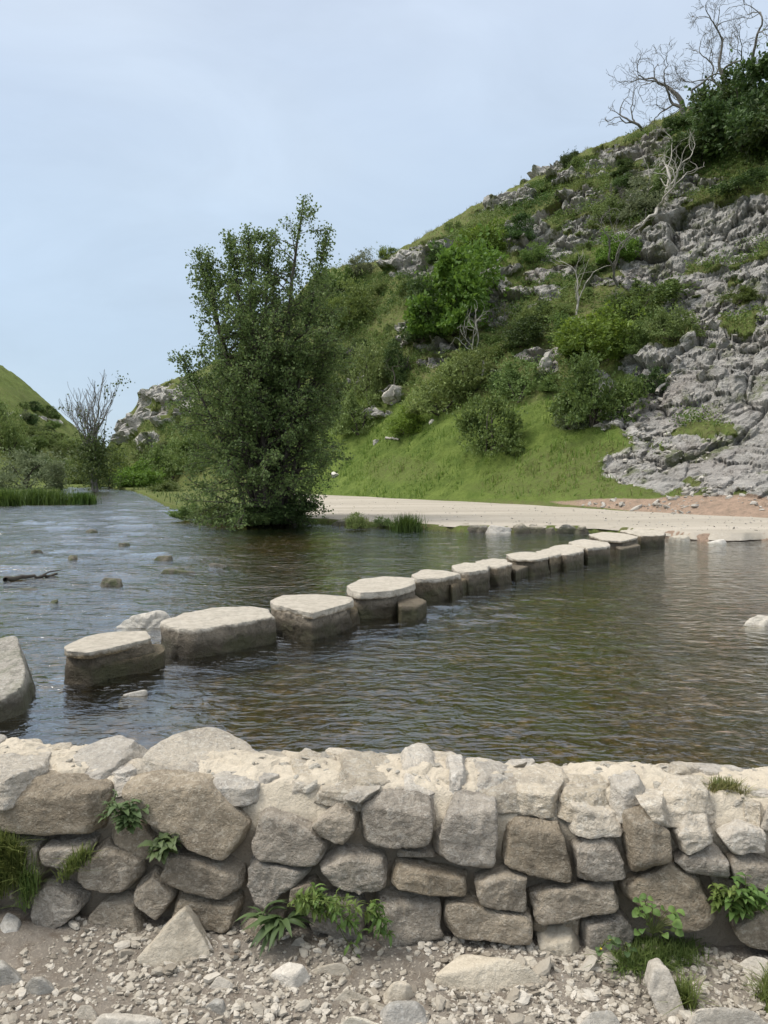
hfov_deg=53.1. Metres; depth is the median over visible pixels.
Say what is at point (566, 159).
scrub bush
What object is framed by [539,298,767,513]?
scree
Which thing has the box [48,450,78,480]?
shrub
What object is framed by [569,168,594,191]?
scrub bush
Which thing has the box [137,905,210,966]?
rock
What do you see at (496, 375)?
scrub bush
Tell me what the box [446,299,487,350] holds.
dead tree
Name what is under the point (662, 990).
rock
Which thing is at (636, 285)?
scrub bush
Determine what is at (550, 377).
scrub bush
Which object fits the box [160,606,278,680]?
stepping stone
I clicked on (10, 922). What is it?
rock
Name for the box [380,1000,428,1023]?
rock
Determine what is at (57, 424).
scrub bush
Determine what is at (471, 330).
scrub bush
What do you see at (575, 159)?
scrub bush
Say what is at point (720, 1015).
rock
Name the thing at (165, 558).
rock
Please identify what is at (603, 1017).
rock
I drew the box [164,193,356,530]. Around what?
alder tree
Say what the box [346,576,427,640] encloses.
stepping stone
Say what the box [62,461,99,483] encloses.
shrub
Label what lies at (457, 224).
scrub bush
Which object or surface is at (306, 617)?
stepping stone
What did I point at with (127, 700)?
rock
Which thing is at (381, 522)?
bush
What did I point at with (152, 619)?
rock
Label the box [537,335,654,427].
shrub
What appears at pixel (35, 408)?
scrub bush
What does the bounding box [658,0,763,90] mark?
dead tree
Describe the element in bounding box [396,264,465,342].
shrub
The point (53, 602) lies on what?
rock
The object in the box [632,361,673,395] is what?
shrub
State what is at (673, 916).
round leaved plant
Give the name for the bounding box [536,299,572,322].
shrub
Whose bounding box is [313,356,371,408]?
shrub
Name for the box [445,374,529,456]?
shrub
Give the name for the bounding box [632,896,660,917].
round leaved plant
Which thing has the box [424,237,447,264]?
scrub bush
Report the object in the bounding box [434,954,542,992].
rock
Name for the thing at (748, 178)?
shrub
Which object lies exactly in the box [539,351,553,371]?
boulder
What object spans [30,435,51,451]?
scrub bush
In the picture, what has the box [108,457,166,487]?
shrub
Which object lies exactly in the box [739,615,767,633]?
rock
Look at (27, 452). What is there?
scrub bush
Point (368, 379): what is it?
shrub
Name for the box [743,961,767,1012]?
grass tuft
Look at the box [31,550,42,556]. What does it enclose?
rock
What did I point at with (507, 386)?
shrub
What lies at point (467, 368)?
scrub bush
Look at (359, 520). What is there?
bush
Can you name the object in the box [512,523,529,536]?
boulder
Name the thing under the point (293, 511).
bush
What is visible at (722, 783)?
grass tuft
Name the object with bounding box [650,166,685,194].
shrub
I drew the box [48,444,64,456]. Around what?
scrub bush
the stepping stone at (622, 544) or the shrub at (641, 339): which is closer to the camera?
the stepping stone at (622, 544)
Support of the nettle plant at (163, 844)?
attached to the stone wall
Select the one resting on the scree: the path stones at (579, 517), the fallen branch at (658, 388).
the fallen branch at (658, 388)
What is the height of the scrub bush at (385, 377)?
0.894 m
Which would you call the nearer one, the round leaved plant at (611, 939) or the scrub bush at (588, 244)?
the round leaved plant at (611, 939)
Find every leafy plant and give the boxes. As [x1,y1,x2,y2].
[707,883,743,913]
[714,872,767,923]
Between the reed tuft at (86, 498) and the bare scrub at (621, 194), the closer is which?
the reed tuft at (86, 498)
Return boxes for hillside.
[106,105,767,550]
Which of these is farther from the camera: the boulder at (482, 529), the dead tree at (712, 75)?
the dead tree at (712, 75)
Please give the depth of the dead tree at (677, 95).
65.64 m
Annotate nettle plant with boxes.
[97,789,123,822]
[107,798,148,833]
[137,832,181,863]
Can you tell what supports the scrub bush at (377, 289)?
on the hillside
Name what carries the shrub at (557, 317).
on the hillside
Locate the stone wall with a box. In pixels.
[0,727,767,956]
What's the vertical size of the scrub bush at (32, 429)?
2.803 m
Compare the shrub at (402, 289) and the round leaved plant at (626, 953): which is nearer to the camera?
the round leaved plant at (626, 953)
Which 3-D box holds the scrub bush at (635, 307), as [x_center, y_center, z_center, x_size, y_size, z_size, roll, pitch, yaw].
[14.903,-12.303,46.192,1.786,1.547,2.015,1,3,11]
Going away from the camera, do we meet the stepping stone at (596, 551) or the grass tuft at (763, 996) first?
the grass tuft at (763, 996)
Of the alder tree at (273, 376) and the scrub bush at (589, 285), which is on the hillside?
the scrub bush at (589, 285)
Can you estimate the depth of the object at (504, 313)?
53.39 m
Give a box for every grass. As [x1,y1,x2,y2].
[126,482,247,507]
[293,358,679,498]
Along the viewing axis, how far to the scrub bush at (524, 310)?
51.81 m
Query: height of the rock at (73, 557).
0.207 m
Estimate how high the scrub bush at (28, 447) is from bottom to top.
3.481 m
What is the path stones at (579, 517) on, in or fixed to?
on the path at (434, 512)
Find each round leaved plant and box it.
[595,935,619,955]
[615,937,637,957]
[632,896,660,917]
[633,893,684,938]
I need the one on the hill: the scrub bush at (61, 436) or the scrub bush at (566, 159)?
the scrub bush at (61, 436)
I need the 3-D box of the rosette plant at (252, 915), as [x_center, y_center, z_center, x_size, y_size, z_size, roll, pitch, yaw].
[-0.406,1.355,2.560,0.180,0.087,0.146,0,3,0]
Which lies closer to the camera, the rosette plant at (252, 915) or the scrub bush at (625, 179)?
the rosette plant at (252, 915)
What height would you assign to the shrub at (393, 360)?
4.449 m
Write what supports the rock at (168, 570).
on the water
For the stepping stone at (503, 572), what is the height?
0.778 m
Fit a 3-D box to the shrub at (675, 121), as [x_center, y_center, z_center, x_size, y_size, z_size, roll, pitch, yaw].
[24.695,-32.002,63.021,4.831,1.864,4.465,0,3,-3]
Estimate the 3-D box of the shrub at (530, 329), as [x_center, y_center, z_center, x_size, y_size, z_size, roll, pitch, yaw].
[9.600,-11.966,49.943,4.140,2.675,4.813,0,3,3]
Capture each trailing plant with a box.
[287,886,383,928]
[308,882,371,957]
[367,900,395,947]
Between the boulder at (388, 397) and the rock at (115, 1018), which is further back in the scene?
the boulder at (388, 397)
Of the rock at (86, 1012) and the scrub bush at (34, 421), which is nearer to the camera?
the rock at (86, 1012)
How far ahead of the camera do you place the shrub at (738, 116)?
51.72 m
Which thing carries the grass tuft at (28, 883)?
attached to the stone wall
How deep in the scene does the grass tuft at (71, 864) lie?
2.67 m
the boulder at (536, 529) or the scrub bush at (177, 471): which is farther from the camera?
the scrub bush at (177, 471)
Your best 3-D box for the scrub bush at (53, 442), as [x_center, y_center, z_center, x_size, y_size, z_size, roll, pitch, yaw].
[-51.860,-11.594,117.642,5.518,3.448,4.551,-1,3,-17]
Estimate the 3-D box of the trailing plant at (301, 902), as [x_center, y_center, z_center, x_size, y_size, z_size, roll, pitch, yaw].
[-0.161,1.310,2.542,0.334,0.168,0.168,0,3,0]
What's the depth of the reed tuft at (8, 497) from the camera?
40.64 m
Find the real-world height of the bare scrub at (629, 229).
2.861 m
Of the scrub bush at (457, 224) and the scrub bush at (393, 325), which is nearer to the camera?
the scrub bush at (393, 325)
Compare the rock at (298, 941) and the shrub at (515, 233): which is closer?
the rock at (298, 941)
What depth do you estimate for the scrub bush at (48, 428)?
121.55 m
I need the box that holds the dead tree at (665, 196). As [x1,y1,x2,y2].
[594,123,704,242]
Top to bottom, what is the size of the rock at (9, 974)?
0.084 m
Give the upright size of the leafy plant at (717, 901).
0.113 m
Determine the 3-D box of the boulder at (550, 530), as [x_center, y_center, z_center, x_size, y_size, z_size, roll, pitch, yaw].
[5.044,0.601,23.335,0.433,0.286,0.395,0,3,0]
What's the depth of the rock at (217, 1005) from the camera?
2.28 m
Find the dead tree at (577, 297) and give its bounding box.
[552,246,615,314]
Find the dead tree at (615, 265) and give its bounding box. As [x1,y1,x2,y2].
[600,206,659,288]
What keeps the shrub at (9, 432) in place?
on the hill
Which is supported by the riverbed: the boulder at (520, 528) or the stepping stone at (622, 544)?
the stepping stone at (622, 544)
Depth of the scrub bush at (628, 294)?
47.08 m
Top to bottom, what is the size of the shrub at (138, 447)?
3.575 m
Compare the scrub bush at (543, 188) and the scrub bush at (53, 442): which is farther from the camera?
the scrub bush at (53, 442)
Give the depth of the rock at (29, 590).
12.00 m
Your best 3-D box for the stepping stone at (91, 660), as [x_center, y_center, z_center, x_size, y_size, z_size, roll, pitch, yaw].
[-2.521,1.588,7.280,0.810,0.770,1.024,0,3,0]
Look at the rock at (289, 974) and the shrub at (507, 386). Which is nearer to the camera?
the rock at (289, 974)
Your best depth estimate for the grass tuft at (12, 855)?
2.69 m
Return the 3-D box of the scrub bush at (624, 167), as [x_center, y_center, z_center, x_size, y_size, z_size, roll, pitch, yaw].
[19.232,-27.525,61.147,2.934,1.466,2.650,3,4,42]
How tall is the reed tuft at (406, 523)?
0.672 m
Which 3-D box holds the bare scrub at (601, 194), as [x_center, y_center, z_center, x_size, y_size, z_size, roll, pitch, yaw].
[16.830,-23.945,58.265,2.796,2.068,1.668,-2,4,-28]
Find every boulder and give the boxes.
[331,518,347,528]
[362,407,370,417]
[382,385,397,404]
[467,525,479,534]
[476,525,487,535]
[486,525,511,536]
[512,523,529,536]
[528,526,545,536]
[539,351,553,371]
[544,527,556,535]
[556,524,575,535]
[574,526,588,535]
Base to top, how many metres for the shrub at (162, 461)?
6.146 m
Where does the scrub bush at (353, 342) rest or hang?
on the hillside
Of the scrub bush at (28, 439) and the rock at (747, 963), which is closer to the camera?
the rock at (747, 963)
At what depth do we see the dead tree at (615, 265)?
47.40 m
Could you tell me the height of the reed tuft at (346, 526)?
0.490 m
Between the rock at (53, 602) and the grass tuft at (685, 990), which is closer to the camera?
the grass tuft at (685, 990)
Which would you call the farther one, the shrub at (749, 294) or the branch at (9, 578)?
the shrub at (749, 294)
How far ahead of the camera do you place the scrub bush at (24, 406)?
126.17 m
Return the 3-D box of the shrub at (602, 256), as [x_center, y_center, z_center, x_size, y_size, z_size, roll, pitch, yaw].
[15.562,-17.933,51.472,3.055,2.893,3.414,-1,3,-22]
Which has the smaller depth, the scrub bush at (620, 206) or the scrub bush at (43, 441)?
the scrub bush at (620, 206)
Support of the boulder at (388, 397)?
on the hillside
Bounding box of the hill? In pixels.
[0,365,105,493]
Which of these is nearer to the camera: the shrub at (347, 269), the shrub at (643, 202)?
the shrub at (643, 202)
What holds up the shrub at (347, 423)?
on the hillside
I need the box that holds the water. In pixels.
[0,487,767,766]
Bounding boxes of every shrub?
[0,403,36,455]
[0,441,76,489]
[48,434,85,453]
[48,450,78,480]
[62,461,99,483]
[79,439,133,489]
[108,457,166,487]
[124,436,151,462]
[131,430,186,481]
[143,476,185,491]
[170,422,215,471]
[311,258,355,293]
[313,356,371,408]
[315,265,384,331]
[329,375,385,434]
[342,246,374,276]
[344,320,392,403]
[372,241,399,259]
[379,327,410,384]
[379,402,427,433]
[393,275,424,306]
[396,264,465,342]
[399,349,477,415]
[402,223,515,336]
[427,337,499,393]
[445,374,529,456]
[456,213,517,253]
[465,340,507,362]
[488,346,544,402]
[499,311,554,348]
[500,204,542,240]
[517,237,554,262]
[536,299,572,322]
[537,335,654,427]
[541,304,585,343]
[544,296,647,363]
[545,394,597,429]
[581,186,623,226]
[585,225,641,265]
[594,270,702,314]
[614,170,677,221]
[622,317,653,356]
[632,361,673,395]
[635,300,714,341]
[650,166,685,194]
[659,110,694,128]
[662,100,732,173]
[680,29,767,162]
[686,52,752,129]
[699,82,767,163]
[707,164,767,196]
[715,284,767,304]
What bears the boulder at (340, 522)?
on the hillside
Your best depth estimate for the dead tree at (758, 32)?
61.02 m
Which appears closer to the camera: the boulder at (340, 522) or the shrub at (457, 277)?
the boulder at (340, 522)
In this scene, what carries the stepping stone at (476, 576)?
on the riverbed
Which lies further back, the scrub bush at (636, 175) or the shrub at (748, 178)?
the scrub bush at (636, 175)
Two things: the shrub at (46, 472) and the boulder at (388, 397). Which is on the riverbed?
the shrub at (46, 472)
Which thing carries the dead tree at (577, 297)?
on the hillside
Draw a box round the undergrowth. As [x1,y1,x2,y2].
[111,85,767,475]
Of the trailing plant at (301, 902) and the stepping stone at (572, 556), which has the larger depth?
the stepping stone at (572, 556)
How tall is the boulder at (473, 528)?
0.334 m
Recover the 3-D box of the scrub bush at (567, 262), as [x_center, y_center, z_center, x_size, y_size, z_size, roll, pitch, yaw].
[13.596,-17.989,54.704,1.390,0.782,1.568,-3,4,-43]
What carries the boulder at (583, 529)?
on the hillside
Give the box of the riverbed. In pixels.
[0,490,767,768]
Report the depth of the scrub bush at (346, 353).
64.58 m
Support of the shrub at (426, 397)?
on the hillside
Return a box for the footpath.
[0,906,767,1023]
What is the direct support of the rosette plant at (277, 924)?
on the footpath
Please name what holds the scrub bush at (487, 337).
on the hillside
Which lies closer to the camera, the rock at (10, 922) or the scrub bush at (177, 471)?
the rock at (10, 922)
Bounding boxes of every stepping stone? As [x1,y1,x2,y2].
[0,636,41,738]
[61,631,164,714]
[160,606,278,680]
[270,594,361,662]
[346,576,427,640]
[411,569,468,618]
[451,562,489,604]
[475,558,528,596]
[506,552,549,590]
[536,548,561,584]
[550,544,583,580]
[568,539,609,571]
[589,532,640,566]
[620,529,665,555]
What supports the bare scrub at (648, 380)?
on the hillside
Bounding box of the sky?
[0,0,767,445]
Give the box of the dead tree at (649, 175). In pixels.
[643,150,665,193]
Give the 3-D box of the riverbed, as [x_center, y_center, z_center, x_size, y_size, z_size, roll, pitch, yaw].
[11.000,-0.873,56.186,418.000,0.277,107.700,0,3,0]
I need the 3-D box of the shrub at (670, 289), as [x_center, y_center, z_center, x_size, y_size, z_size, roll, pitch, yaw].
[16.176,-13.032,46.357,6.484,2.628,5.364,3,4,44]
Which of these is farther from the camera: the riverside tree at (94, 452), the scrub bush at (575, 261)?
the riverside tree at (94, 452)
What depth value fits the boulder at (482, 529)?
23.66 m
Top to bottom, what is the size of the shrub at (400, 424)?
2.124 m
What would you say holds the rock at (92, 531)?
on the water
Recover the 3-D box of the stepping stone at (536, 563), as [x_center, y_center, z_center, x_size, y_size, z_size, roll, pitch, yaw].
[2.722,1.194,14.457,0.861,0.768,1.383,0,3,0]
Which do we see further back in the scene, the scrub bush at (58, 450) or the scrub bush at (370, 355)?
the scrub bush at (58, 450)
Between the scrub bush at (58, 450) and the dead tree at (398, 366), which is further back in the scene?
the scrub bush at (58, 450)
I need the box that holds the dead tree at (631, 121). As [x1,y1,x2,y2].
[599,84,644,131]
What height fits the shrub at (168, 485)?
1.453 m
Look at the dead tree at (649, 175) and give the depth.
55.62 m
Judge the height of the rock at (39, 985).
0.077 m
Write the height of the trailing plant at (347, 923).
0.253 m
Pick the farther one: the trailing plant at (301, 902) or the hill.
the hill
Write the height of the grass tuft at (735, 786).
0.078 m
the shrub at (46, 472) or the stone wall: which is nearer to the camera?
the stone wall
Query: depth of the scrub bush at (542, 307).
50.96 m
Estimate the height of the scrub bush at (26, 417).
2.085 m
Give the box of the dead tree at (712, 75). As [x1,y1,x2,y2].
[649,33,739,129]
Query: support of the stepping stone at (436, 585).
on the riverbed
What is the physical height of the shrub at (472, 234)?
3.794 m
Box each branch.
[3,570,59,581]
[655,380,676,393]
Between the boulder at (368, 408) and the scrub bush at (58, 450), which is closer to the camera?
the boulder at (368, 408)
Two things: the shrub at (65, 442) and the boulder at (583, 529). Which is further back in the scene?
the shrub at (65, 442)
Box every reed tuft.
[0,486,81,505]
[0,487,25,506]
[66,490,104,504]
[339,516,372,529]
[388,512,427,532]
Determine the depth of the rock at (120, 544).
19.28 m
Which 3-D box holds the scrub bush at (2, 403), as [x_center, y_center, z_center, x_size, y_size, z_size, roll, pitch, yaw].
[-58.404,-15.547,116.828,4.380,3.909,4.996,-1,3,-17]
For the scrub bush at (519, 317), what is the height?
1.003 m
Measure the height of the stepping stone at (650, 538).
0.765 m
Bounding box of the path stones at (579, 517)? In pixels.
[312,497,767,530]
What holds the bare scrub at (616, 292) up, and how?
on the hillside
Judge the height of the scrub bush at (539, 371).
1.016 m
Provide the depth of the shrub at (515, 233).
60.57 m
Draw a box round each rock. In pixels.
[0,913,20,932]
[0,960,22,985]
[17,588,42,598]
[24,976,53,994]
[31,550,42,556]
[46,599,59,610]
[66,555,80,564]
[72,1005,96,1019]
[83,529,98,535]
[93,1013,161,1023]
[99,577,123,592]
[114,610,170,636]
[117,542,129,549]
[118,690,147,708]
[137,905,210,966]
[152,555,172,564]
[158,568,196,578]
[205,998,225,1015]
[208,563,227,572]
[209,976,234,989]
[270,962,309,987]
[292,937,304,945]
[310,963,351,975]
[334,989,384,1005]
[341,1016,377,1023]
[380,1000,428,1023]
[383,981,412,1003]
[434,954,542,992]
[524,956,537,967]
[580,1010,619,1023]
[644,958,683,1016]
[668,535,689,543]
[685,1007,766,1023]
[704,539,726,546]
[737,956,767,978]
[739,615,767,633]
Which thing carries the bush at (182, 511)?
on the hillside
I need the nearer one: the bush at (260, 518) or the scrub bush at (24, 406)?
the bush at (260, 518)
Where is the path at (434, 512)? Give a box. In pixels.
[303,494,767,540]
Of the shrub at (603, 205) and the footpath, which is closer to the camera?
the footpath
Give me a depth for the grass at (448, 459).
44.16 m
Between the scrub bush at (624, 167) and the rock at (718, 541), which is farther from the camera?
the scrub bush at (624, 167)
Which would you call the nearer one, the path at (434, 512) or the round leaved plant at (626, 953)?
the round leaved plant at (626, 953)
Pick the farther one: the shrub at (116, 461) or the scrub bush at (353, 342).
the shrub at (116, 461)
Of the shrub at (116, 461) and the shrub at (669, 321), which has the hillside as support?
the shrub at (669, 321)
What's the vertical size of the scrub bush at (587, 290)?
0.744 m
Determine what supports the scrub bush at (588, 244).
on the hillside
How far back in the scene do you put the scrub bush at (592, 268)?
51.87 m
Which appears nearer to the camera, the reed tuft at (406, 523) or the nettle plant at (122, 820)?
the nettle plant at (122, 820)
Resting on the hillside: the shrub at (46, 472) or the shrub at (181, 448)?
the shrub at (181, 448)
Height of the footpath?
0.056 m
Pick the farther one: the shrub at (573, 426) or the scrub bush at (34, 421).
the scrub bush at (34, 421)
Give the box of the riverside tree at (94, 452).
[58,369,133,493]
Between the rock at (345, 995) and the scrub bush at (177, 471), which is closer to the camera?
the rock at (345, 995)
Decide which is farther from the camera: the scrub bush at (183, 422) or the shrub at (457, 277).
the scrub bush at (183, 422)
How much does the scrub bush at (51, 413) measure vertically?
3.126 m
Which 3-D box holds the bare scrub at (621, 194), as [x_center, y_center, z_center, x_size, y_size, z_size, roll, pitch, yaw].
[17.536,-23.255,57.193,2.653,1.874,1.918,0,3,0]
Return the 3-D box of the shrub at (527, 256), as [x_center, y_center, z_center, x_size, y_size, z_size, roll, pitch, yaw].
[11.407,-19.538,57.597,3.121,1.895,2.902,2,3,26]
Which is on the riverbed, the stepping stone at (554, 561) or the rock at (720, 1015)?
the stepping stone at (554, 561)
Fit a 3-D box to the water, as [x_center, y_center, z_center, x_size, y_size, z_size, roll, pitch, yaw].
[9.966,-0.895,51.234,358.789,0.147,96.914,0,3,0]
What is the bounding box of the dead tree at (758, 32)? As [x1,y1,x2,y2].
[728,0,767,71]
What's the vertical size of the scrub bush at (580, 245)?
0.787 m
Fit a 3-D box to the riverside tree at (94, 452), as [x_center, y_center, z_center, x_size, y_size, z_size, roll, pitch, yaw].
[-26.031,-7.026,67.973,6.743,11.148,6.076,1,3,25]
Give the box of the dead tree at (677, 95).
[606,40,686,127]
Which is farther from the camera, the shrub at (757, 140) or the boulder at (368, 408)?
the boulder at (368, 408)
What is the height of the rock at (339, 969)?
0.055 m
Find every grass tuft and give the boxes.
[0,828,48,898]
[0,855,49,912]
[51,842,100,882]
[587,930,716,994]
[639,965,717,1014]
[699,772,767,797]
[707,775,748,791]
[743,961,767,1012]
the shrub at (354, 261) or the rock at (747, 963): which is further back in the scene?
the shrub at (354, 261)
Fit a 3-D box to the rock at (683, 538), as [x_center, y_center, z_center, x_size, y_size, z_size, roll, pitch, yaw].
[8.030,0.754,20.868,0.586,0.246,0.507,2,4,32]
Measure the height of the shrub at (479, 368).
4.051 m
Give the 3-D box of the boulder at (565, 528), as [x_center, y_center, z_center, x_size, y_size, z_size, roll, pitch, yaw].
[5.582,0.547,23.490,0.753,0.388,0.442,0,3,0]
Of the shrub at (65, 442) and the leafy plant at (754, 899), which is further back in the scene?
the shrub at (65, 442)
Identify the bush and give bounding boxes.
[0,397,13,420]
[13,446,36,460]
[14,432,37,452]
[18,400,29,409]
[21,409,34,419]
[23,413,40,424]
[23,437,37,457]
[26,424,54,437]
[28,400,43,410]
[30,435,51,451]
[34,429,63,445]
[37,423,59,437]
[39,405,60,418]
[45,418,64,429]
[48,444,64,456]
[52,432,72,441]
[62,451,80,465]
[162,503,204,519]
[174,464,184,473]
[176,419,189,431]
[178,500,231,522]
[208,502,284,525]
[265,488,326,524]
[338,345,356,359]
[342,506,373,529]
[344,336,367,349]
[359,345,377,363]
[368,279,386,295]
[371,515,392,526]
[381,372,391,381]
[383,320,394,330]
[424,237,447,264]
[443,216,463,231]
[458,360,474,374]
[464,321,489,333]
[483,333,500,343]
[486,369,506,389]
[514,315,529,323]
[515,303,537,321]
[532,366,545,379]
[533,368,561,391]
[534,300,551,315]
[536,183,554,193]
[554,148,586,169]
[564,255,575,263]
[568,251,591,264]
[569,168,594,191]
[570,150,600,167]
[571,261,599,279]
[573,240,586,252]
[583,241,595,249]
[583,278,591,287]
[583,286,596,294]
[595,262,610,271]
[600,197,627,221]
[608,155,639,177]
[609,168,636,192]
[619,295,645,317]
[622,290,635,299]
[625,278,650,297]
[630,172,644,185]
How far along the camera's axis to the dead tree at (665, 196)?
52.41 m
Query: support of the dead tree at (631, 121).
on the hillside
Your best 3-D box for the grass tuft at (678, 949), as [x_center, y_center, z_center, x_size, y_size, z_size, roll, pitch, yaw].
[0.882,1.435,2.530,0.417,0.084,0.419,1,3,21]
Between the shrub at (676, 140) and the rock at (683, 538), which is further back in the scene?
the shrub at (676, 140)
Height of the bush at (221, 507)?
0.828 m
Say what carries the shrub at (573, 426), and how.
on the hillside
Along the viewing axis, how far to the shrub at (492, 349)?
51.25 m
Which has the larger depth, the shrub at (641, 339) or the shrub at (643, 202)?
the shrub at (643, 202)
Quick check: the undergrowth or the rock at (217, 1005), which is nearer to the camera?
the rock at (217, 1005)
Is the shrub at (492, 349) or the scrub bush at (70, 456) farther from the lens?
the scrub bush at (70, 456)
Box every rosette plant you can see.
[236,900,287,938]
[241,910,314,957]
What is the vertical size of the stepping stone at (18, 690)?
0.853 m
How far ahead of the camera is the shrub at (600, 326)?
43.13 m
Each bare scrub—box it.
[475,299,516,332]
[589,183,619,201]
[603,185,635,200]
[608,286,625,298]
[617,220,641,237]
[631,369,660,393]
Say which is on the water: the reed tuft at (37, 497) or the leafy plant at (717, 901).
the reed tuft at (37, 497)
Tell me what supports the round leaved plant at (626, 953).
on the footpath
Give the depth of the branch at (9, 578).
13.43 m
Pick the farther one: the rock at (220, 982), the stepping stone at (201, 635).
the stepping stone at (201, 635)
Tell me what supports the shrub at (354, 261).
on the hillside
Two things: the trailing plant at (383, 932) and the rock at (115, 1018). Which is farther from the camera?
the trailing plant at (383, 932)
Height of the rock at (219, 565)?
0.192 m
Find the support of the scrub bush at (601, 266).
on the hillside
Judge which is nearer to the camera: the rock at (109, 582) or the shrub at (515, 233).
the rock at (109, 582)
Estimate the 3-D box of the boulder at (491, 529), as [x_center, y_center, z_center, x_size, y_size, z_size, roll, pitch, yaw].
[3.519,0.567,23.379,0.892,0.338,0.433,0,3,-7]
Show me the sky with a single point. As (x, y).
(134, 133)
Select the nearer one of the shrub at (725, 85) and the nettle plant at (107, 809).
the nettle plant at (107, 809)
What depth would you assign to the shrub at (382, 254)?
73.53 m
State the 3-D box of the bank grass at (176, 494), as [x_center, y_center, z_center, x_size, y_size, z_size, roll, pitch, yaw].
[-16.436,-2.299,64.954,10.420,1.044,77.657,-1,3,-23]
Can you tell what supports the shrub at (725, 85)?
on the hillside
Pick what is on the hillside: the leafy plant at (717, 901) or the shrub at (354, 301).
the shrub at (354, 301)

